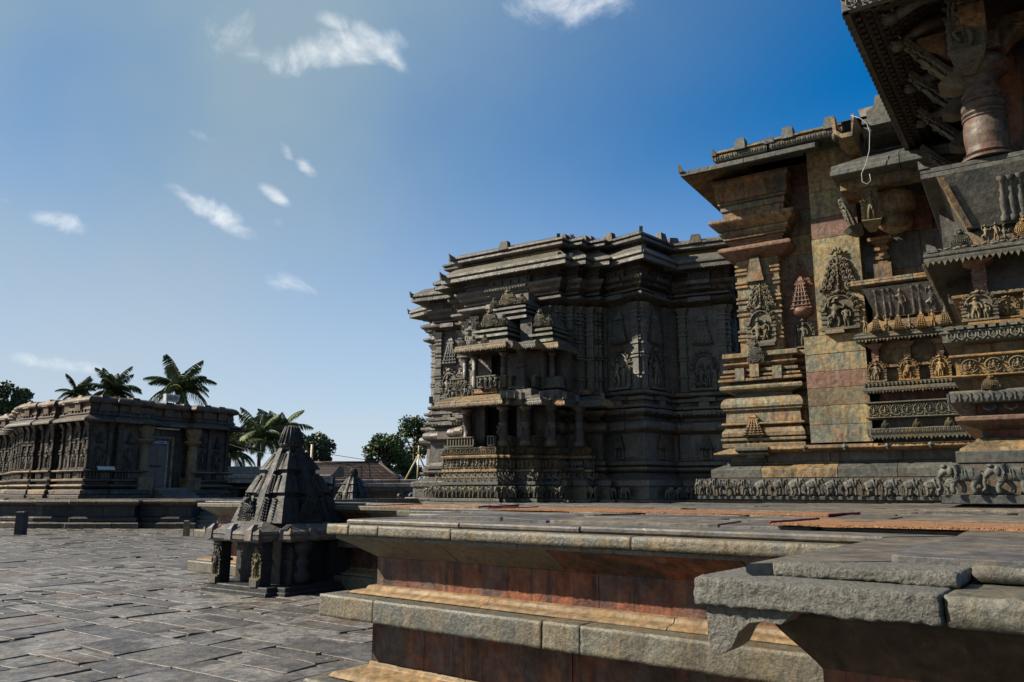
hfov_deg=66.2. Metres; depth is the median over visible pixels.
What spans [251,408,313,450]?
palm tree
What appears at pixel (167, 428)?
tube lamp
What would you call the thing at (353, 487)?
pavilion shrine
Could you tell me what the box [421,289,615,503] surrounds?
corner shrine
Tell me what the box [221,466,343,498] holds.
side cloister
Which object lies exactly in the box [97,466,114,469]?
notice tablet
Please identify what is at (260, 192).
sky
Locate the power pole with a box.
[306,444,317,458]
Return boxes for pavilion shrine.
[201,425,350,597]
[334,468,370,498]
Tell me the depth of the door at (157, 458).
46.18 m
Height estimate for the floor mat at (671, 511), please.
0.036 m
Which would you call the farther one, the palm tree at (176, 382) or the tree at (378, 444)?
the tree at (378, 444)
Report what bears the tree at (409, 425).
on the ground
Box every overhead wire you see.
[319,452,422,465]
[319,461,418,472]
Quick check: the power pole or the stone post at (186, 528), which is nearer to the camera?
the stone post at (186, 528)
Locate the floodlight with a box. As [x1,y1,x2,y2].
[163,394,179,404]
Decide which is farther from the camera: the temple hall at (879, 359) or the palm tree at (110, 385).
the palm tree at (110, 385)
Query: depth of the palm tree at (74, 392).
74.14 m
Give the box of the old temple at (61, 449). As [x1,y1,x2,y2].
[0,395,245,498]
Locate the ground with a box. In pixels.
[0,528,372,681]
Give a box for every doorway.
[491,408,510,445]
[493,356,500,387]
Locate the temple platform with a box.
[186,498,1023,681]
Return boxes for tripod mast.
[405,445,424,479]
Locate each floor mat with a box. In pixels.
[379,503,518,507]
[487,506,860,516]
[769,517,1023,531]
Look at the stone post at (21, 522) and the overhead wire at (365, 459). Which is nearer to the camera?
the stone post at (21, 522)
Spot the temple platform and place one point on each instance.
(484, 594)
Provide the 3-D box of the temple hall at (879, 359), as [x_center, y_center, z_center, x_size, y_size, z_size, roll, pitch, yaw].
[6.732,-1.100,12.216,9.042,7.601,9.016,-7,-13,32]
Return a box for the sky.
[0,0,877,478]
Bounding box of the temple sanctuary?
[405,226,740,502]
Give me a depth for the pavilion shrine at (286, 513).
14.74 m
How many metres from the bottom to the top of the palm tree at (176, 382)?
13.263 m
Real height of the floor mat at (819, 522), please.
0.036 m
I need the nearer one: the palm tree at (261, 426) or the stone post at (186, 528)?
the stone post at (186, 528)
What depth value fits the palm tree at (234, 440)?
61.48 m
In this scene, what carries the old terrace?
on the ground
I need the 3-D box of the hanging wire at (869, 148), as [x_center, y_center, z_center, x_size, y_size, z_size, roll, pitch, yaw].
[5.817,-3.193,13.206,0.193,1.292,0.441,2,-11,-13]
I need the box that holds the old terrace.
[0,497,242,528]
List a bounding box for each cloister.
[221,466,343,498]
[314,461,418,498]
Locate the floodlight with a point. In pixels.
(173, 398)
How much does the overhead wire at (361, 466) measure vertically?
0.787 m
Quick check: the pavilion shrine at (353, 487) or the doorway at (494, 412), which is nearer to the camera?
the doorway at (494, 412)
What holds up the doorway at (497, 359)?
in the corner shrine at (507, 445)
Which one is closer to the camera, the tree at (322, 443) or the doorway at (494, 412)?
the doorway at (494, 412)
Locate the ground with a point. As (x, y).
(108, 605)
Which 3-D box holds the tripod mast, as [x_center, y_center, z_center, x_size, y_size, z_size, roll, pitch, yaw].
[-6.949,8.944,57.745,1.903,2.526,0.714,0,-11,0]
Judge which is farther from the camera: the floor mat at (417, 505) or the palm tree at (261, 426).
the palm tree at (261, 426)
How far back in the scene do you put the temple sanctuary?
20.70 m
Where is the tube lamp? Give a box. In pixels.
[156,427,179,429]
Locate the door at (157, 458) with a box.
[148,445,166,487]
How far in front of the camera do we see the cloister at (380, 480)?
58.53 m
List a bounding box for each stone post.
[14,511,28,534]
[183,520,190,535]
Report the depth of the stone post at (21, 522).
32.53 m
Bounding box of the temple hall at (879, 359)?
[678,0,1023,512]
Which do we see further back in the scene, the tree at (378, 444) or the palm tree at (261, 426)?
the tree at (378, 444)
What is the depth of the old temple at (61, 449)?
45.21 m
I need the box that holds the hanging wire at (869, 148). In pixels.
[851,115,870,183]
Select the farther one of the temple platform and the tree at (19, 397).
the tree at (19, 397)
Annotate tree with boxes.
[0,380,34,414]
[55,374,95,399]
[76,366,141,398]
[143,354,216,404]
[228,424,266,465]
[238,407,285,465]
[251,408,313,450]
[303,431,336,460]
[361,433,407,473]
[386,415,426,478]

